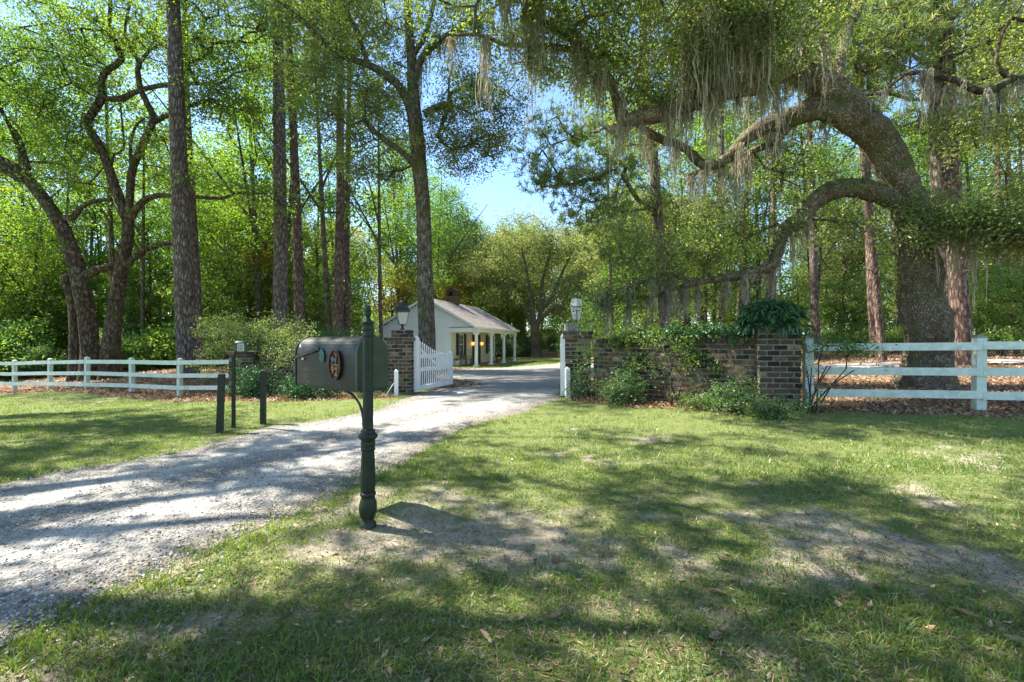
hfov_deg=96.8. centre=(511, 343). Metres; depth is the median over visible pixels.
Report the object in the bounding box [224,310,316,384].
azalea
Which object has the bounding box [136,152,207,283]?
slim tree
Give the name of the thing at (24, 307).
slim tree
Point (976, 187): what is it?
slim tree
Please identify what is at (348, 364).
mailbox
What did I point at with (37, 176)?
slim tree
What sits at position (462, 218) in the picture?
broad tree
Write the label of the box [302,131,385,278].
slim tree
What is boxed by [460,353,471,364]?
rocking chair
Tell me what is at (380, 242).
slim tree
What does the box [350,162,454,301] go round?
broad tree
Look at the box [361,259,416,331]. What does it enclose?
yellowing tree
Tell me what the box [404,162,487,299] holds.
broad tree
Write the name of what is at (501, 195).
sky
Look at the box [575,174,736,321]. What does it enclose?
broad tree
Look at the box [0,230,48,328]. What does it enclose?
slim tree
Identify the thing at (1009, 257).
slim tree
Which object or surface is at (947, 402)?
leaf litter
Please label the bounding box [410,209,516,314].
broad tree
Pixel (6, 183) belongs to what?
slim tree
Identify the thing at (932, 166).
pine tree
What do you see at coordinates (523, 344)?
undergrowth bush
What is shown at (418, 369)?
picket gate
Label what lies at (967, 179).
slim tree
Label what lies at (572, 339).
brick pier
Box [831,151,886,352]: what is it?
slim tree
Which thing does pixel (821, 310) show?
broad tree
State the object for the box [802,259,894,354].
slim tree
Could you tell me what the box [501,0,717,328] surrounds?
pine tree
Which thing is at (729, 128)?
slim tree
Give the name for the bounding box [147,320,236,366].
undergrowth bush
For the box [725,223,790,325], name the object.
slim tree
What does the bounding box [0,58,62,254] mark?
slim tree
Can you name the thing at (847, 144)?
broad tree
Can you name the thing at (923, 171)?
slim tree
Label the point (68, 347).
undergrowth bush
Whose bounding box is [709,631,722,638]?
dead leaf
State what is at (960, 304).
pine tree
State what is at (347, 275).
pine tree
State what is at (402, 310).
gate lantern
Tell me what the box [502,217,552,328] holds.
broad tree
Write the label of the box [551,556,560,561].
dead leaf
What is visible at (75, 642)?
loose gravel
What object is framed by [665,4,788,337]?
pine tree
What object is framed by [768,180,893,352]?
broad tree
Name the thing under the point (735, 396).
shrub
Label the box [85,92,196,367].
slim tree
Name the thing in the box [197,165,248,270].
slim tree
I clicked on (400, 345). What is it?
brick pier
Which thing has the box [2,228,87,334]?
slim tree
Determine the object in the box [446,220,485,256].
broad tree
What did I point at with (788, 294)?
slim tree
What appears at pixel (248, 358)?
brick pier
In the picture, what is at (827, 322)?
slim tree
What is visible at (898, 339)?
undergrowth bush
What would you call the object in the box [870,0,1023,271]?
live oak
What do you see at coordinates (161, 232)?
slim tree
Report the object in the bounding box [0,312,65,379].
undergrowth bush
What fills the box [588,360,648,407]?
shrub
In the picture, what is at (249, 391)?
holly bush
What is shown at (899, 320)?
slim tree
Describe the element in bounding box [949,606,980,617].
dead leaf
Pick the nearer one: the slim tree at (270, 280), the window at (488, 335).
the slim tree at (270, 280)
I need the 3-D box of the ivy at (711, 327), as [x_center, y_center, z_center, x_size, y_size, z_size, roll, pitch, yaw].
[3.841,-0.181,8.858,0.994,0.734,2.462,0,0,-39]
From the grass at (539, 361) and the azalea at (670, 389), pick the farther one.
the grass at (539, 361)
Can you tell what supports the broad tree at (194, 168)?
on the ground at (528, 537)
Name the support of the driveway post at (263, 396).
on the ground at (528, 537)
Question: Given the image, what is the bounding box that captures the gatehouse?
[375,288,519,366]
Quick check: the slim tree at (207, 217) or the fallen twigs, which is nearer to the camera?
the fallen twigs
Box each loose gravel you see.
[1,438,578,678]
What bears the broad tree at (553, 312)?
on the ground at (528, 537)
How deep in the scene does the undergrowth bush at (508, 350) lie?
45.48 m
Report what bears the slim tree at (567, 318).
on the ground at (528, 537)
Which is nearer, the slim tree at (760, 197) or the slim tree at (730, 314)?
the slim tree at (760, 197)
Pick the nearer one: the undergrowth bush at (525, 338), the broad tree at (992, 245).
the broad tree at (992, 245)
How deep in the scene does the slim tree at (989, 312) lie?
23.64 m
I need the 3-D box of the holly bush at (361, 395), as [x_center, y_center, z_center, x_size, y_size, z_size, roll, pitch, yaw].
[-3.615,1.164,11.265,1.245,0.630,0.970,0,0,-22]
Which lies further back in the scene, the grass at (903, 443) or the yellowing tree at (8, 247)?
the yellowing tree at (8, 247)
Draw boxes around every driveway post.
[216,374,225,432]
[260,370,266,423]
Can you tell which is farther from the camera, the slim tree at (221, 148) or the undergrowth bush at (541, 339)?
the undergrowth bush at (541, 339)
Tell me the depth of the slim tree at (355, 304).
35.76 m
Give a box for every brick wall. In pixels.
[258,355,384,393]
[593,338,755,404]
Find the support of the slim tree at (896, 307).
on the ground at (528, 537)
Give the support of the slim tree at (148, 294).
on the ground at (528, 537)
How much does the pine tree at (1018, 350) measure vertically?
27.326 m
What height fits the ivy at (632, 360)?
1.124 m
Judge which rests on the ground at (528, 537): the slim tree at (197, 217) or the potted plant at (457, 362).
the slim tree at (197, 217)
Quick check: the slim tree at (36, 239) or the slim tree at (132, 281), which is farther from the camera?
the slim tree at (132, 281)
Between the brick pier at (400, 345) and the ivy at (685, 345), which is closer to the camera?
the ivy at (685, 345)
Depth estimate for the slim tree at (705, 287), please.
25.55 m
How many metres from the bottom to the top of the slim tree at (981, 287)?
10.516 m
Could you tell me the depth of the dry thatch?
2.38 m
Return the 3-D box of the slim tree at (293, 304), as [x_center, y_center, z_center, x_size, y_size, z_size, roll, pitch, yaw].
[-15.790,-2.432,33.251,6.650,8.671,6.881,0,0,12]
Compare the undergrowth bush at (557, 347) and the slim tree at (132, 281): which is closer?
the slim tree at (132, 281)
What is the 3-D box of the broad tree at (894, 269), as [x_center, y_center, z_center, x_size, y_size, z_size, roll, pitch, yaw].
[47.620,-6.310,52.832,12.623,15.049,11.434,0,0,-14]
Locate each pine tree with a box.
[90,0,261,368]
[114,0,223,379]
[212,0,332,340]
[230,0,344,354]
[291,0,404,336]
[293,0,414,336]
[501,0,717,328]
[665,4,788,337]
[679,82,741,337]
[702,42,792,326]
[735,2,830,299]
[753,1,836,357]
[784,0,936,360]
[786,0,1023,301]
[803,1,906,357]
[821,0,1023,365]
[924,0,1023,354]
[954,0,1022,353]
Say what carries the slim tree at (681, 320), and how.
on the ground at (528, 537)
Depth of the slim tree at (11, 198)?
35.91 m
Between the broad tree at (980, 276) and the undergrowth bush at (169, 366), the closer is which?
the undergrowth bush at (169, 366)
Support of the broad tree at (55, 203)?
on the ground at (528, 537)
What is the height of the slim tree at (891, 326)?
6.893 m
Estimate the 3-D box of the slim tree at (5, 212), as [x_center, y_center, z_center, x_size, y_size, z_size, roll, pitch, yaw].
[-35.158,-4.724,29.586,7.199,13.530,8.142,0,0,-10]
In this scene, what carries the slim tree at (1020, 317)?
on the ground at (528, 537)
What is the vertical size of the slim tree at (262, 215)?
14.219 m
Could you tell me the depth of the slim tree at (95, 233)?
29.17 m
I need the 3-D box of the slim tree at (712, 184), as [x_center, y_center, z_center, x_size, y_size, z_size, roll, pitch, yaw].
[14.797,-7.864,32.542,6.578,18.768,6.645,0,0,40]
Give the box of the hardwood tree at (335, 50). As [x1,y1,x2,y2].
[198,0,542,382]
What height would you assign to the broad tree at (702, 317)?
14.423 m
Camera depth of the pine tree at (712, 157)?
37.81 m
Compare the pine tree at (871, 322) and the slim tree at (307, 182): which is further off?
the slim tree at (307, 182)
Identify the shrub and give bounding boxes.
[557,362,591,400]
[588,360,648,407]
[666,383,737,411]
[695,367,768,415]
[722,389,822,423]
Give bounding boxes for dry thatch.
[0,412,1023,681]
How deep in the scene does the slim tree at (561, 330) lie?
52.15 m
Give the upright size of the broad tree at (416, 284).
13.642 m
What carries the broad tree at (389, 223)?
on the ground at (528, 537)
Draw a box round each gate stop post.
[386,369,397,395]
[565,367,569,397]
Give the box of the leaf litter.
[0,353,1023,417]
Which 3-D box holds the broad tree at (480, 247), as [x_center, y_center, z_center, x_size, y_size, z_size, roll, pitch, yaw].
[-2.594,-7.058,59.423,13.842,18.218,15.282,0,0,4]
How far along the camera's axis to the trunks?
80.57 m
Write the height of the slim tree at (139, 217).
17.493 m
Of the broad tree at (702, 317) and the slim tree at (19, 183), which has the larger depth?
the broad tree at (702, 317)
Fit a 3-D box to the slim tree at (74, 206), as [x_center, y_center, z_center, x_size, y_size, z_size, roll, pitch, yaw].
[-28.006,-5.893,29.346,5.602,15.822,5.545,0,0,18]
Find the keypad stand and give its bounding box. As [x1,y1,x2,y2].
[231,341,247,427]
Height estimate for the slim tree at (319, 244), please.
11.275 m
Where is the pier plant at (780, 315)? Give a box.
[728,296,815,338]
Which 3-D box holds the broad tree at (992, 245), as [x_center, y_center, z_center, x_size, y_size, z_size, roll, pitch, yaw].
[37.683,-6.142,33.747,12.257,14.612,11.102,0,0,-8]
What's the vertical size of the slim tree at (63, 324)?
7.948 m
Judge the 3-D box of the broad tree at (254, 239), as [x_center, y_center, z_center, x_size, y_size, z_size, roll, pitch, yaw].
[-13.723,-8.305,25.953,8.742,20.285,8.852,0,0,25]
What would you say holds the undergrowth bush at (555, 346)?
on the ground at (528, 537)
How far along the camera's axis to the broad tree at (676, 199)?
67.06 m
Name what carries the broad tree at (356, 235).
on the ground at (528, 537)
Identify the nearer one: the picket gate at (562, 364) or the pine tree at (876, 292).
the picket gate at (562, 364)
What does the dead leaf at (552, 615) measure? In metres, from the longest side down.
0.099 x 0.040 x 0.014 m
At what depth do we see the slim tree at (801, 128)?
28.92 m
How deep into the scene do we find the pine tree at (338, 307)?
23.84 m
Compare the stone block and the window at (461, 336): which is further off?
the window at (461, 336)
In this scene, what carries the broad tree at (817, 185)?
on the ground at (528, 537)
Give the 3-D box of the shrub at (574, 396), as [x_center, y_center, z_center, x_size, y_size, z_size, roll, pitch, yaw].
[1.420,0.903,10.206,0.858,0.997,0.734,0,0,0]
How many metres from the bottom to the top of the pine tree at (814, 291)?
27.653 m
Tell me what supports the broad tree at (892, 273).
on the ground at (528, 537)
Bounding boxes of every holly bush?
[225,360,278,399]
[269,371,343,399]
[277,321,361,354]
[341,387,391,398]
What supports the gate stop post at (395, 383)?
on the ground at (528, 537)
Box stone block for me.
[564,323,579,330]
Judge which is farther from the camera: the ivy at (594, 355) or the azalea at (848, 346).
the ivy at (594, 355)
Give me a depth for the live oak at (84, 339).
18.86 m
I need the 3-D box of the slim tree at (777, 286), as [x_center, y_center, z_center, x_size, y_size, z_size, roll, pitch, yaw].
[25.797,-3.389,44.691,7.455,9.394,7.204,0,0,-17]
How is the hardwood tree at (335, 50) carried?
on the ground at (528, 537)
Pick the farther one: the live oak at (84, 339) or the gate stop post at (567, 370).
the live oak at (84, 339)
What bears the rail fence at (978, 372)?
on the ground at (528, 537)
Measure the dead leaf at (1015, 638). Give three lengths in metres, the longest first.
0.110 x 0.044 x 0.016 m
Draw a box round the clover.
[1,421,1023,681]
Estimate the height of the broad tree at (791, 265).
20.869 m
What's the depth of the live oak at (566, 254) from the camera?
49.67 m
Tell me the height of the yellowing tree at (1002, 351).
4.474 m
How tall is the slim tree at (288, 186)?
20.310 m
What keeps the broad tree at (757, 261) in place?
on the ground at (528, 537)
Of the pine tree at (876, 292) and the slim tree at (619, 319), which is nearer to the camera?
the pine tree at (876, 292)
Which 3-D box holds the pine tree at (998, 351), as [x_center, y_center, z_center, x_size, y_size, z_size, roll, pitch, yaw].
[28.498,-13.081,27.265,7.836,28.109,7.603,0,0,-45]
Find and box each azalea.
[186,310,274,383]
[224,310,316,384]
[264,330,320,393]
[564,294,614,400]
[635,324,715,406]
[788,317,898,415]
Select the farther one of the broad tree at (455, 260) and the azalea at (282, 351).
the broad tree at (455, 260)
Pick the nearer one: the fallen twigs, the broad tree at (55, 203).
the fallen twigs
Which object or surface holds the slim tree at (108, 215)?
on the ground at (528, 537)
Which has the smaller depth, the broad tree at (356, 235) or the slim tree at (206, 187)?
the slim tree at (206, 187)
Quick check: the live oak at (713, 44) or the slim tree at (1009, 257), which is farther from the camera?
the slim tree at (1009, 257)
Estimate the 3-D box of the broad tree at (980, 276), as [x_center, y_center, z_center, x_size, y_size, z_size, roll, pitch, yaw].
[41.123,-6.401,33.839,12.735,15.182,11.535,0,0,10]
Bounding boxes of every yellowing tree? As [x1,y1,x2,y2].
[0,243,65,333]
[204,225,304,350]
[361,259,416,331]
[433,260,483,310]
[970,279,1023,354]
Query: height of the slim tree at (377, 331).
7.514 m
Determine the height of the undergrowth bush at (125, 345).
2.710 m
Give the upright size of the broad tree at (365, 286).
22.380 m
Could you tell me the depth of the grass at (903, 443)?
6.06 m
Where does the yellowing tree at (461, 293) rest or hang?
on the ground at (528, 537)
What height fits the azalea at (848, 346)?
1.782 m
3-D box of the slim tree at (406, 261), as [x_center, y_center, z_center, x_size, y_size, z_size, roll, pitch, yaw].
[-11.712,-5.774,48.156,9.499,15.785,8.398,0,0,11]
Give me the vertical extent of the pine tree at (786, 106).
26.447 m
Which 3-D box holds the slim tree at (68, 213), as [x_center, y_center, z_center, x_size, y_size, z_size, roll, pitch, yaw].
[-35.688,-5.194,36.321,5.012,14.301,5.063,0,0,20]
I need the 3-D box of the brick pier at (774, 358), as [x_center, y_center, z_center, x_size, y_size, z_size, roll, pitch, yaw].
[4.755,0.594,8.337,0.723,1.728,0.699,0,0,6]
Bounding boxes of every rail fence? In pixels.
[0,357,228,396]
[802,334,1023,411]
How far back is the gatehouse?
33.35 m
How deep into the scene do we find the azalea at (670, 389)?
8.87 m
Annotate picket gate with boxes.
[414,335,452,391]
[560,333,564,395]
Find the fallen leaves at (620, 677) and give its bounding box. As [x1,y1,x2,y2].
[0,395,1023,681]
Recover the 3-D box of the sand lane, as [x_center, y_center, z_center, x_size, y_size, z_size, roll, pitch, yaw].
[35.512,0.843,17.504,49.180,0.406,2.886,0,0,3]
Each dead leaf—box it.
[480,629,488,639]
[550,611,560,617]
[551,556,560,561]
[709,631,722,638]
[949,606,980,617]
[1005,634,1023,642]
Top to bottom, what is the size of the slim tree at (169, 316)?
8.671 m
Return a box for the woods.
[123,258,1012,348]
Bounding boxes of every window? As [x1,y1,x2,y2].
[459,334,463,354]
[488,335,489,352]
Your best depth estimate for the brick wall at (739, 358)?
9.19 m
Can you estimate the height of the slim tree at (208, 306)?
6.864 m
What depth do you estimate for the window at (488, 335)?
39.36 m
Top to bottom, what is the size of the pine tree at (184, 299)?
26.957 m
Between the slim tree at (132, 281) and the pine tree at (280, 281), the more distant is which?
the slim tree at (132, 281)
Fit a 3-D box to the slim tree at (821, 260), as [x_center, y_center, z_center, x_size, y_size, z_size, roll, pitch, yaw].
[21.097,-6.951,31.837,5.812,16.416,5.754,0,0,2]
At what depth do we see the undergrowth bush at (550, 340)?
65.67 m
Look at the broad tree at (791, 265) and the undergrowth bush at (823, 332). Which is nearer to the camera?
the undergrowth bush at (823, 332)
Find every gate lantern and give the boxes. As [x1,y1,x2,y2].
[394,300,409,329]
[570,293,582,322]
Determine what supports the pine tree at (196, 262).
on the ground at (528, 537)
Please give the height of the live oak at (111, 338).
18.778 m
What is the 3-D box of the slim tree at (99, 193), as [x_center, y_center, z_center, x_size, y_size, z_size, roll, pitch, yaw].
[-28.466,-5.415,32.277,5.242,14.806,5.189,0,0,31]
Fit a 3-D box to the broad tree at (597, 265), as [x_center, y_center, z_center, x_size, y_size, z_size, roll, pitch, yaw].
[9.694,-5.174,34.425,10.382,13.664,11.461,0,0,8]
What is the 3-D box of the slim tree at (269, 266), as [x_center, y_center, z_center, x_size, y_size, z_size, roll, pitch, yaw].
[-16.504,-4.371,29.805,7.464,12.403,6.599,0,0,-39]
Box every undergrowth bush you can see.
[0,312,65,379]
[0,320,41,378]
[5,340,67,378]
[48,337,67,370]
[56,331,127,364]
[99,328,155,371]
[121,322,175,371]
[122,321,162,369]
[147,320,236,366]
[152,330,226,368]
[495,334,523,358]
[505,335,530,356]
[521,333,546,355]
[540,336,547,351]
[543,336,559,352]
[549,339,559,350]
[550,338,559,356]
[810,327,834,352]
[884,325,903,353]
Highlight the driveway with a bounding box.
[0,363,593,649]
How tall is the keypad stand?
1.650 m
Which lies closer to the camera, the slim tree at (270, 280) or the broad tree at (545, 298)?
the slim tree at (270, 280)
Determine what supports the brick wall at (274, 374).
on the ground at (528, 537)
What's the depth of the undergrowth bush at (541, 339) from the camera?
69.32 m
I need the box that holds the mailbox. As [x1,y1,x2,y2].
[295,305,387,529]
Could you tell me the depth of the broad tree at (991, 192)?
41.22 m
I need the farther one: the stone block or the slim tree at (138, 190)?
the slim tree at (138, 190)
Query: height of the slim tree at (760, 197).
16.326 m
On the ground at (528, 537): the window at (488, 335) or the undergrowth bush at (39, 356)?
the undergrowth bush at (39, 356)
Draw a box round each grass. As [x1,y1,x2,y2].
[0,390,1023,483]
[0,391,297,436]
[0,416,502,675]
[453,358,593,368]
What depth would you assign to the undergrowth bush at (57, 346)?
25.69 m
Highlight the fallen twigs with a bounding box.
[1,405,1023,681]
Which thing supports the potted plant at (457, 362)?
on the gatehouse
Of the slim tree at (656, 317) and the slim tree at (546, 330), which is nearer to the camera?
the slim tree at (656, 317)
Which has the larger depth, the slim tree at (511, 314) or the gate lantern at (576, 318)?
the slim tree at (511, 314)
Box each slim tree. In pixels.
[0,43,116,315]
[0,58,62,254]
[0,105,104,335]
[0,115,65,267]
[0,148,32,258]
[0,180,43,327]
[0,180,107,345]
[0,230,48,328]
[0,250,66,351]
[1,246,103,355]
[2,0,170,287]
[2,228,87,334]
[23,235,152,350]
[33,179,165,319]
[35,129,138,290]
[35,192,96,299]
[61,112,170,330]
[63,163,139,321]
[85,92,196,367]
[86,234,171,320]
[89,264,174,342]
[94,194,213,366]
[97,194,162,287]
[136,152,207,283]
[141,184,173,300]
[144,246,271,366]
[145,252,223,330]
[157,181,223,309]
[165,182,273,365]
[168,88,288,315]
[194,156,244,364]
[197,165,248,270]
[199,182,322,354]
[202,248,293,354]
[207,33,344,265]
[236,176,292,306]
[239,0,392,336]
[244,136,316,262]
[260,257,331,354]
[263,267,347,347]
[270,203,364,335]
[271,130,355,294]
[287,183,320,338]
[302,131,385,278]
[305,258,376,335]
[319,64,427,339]
[362,222,439,320]
[370,306,394,336]
[463,281,514,341]
[484,286,543,355]
[506,266,544,336]
[535,296,569,345]
[552,287,596,336]
[553,283,601,341]
[561,43,655,338]
[562,277,615,343]
[567,282,624,358]
[586,235,656,336]
[592,273,635,327]
[593,101,689,328]
[627,285,683,330]
[645,108,729,328]
[670,221,753,337]
[671,297,696,328]
[677,110,753,335]
[681,89,790,328]
[708,265,763,337]
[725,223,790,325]
[729,131,803,300]
[732,267,810,323]
[753,265,834,356]
[757,57,900,284]
[779,127,863,295]
[796,266,885,351]
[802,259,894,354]
[830,271,901,351]
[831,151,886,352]
[842,79,977,353]
[872,122,979,254]
[887,268,975,335]
[920,58,1023,335]
[926,135,1005,260]
[961,55,1023,353]
[968,264,1008,325]
[969,258,1022,355]
[970,256,1023,355]
[989,182,1020,310]
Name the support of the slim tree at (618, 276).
on the ground at (528, 537)
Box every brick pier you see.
[226,351,265,396]
[384,330,419,393]
[563,331,592,396]
[748,328,801,411]
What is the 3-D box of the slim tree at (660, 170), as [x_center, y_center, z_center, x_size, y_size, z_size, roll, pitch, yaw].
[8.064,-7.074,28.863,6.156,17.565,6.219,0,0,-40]
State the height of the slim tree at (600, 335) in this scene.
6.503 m
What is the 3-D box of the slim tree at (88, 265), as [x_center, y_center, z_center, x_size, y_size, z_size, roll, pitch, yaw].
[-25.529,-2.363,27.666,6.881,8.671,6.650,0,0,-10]
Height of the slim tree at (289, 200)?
21.044 m
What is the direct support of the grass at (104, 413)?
on the ground at (528, 537)
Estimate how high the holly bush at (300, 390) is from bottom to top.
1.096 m
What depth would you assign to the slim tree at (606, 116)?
27.02 m
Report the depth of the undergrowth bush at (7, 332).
21.49 m
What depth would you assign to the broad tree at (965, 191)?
33.90 m
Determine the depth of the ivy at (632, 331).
9.77 m
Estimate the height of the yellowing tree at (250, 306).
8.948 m
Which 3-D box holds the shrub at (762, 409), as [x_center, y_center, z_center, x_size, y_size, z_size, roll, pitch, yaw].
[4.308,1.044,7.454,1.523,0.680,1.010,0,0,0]
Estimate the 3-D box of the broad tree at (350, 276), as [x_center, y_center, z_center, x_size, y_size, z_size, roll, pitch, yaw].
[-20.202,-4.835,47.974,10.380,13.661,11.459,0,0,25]
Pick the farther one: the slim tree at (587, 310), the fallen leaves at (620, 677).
the slim tree at (587, 310)
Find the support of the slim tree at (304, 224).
on the ground at (528, 537)
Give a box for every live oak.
[0,0,165,381]
[0,0,315,380]
[384,0,1023,389]
[454,204,601,356]
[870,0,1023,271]
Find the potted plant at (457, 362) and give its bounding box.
[453,358,464,365]
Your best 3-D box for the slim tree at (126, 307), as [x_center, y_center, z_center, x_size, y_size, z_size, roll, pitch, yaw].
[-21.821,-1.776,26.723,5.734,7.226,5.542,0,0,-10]
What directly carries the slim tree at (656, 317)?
on the ground at (528, 537)
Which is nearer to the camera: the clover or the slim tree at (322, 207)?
the clover
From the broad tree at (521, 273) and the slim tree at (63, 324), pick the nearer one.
the slim tree at (63, 324)
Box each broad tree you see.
[8,167,97,331]
[112,117,247,292]
[142,19,331,354]
[291,239,372,334]
[292,214,402,322]
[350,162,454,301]
[352,237,377,335]
[353,140,450,305]
[377,259,453,307]
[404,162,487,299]
[409,179,491,296]
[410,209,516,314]
[440,222,541,319]
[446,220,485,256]
[471,228,569,329]
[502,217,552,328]
[529,227,558,348]
[530,224,604,329]
[550,216,622,319]
[573,179,705,327]
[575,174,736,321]
[621,183,765,330]
[656,188,760,337]
[666,181,697,320]
[701,102,825,306]
[763,135,859,283]
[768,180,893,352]
[778,140,873,329]
[782,239,809,334]
[790,268,851,329]
[823,231,896,319]
[841,123,971,342]
[877,246,988,299]
[890,97,1018,274]
[961,142,1023,351]
[965,171,1023,302]
[966,168,1023,313]
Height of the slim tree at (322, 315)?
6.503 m
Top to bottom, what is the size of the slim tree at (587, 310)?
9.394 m
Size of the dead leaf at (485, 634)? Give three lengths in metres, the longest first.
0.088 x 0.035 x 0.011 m
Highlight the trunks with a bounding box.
[42,241,992,345]
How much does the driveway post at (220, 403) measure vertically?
1.130 m
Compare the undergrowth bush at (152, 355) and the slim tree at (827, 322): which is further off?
the slim tree at (827, 322)
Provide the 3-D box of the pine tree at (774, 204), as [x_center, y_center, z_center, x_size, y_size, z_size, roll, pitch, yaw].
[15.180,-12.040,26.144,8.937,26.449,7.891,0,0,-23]
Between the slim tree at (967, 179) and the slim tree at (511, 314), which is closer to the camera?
the slim tree at (967, 179)
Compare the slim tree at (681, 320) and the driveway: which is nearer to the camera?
the driveway
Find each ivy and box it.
[602,319,679,349]
[610,333,646,379]
[654,316,757,349]
[671,330,724,374]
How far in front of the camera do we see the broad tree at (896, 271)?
37.98 m
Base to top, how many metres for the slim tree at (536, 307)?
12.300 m
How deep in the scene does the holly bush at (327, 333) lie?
15.37 m
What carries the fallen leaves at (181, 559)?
on the driveway
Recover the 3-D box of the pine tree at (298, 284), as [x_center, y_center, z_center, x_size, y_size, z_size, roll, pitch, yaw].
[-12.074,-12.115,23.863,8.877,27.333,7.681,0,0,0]
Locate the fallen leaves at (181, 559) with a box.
[0,385,551,629]
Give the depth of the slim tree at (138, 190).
26.87 m
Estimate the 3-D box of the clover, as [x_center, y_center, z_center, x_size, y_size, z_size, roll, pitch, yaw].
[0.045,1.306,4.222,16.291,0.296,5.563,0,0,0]
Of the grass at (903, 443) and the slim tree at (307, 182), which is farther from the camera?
the slim tree at (307, 182)
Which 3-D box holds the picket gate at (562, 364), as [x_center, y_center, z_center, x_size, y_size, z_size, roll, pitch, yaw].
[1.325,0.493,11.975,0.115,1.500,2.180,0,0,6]
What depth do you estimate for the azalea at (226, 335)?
13.97 m
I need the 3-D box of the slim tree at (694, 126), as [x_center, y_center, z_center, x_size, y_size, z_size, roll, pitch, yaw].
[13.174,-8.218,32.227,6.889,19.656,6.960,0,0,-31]
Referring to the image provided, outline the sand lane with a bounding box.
[800,359,1023,368]
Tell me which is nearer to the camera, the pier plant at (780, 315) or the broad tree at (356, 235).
the pier plant at (780, 315)
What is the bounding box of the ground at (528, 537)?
[0,349,1023,681]
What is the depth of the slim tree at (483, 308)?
53.45 m
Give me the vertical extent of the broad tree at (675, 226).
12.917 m
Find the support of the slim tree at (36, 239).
on the ground at (528, 537)
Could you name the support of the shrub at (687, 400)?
on the ground at (528, 537)
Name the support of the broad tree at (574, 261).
on the ground at (528, 537)
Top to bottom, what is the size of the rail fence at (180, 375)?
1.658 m
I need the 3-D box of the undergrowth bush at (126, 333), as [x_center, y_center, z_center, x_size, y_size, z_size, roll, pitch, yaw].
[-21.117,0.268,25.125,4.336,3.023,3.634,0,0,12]
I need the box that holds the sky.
[0,0,1023,339]

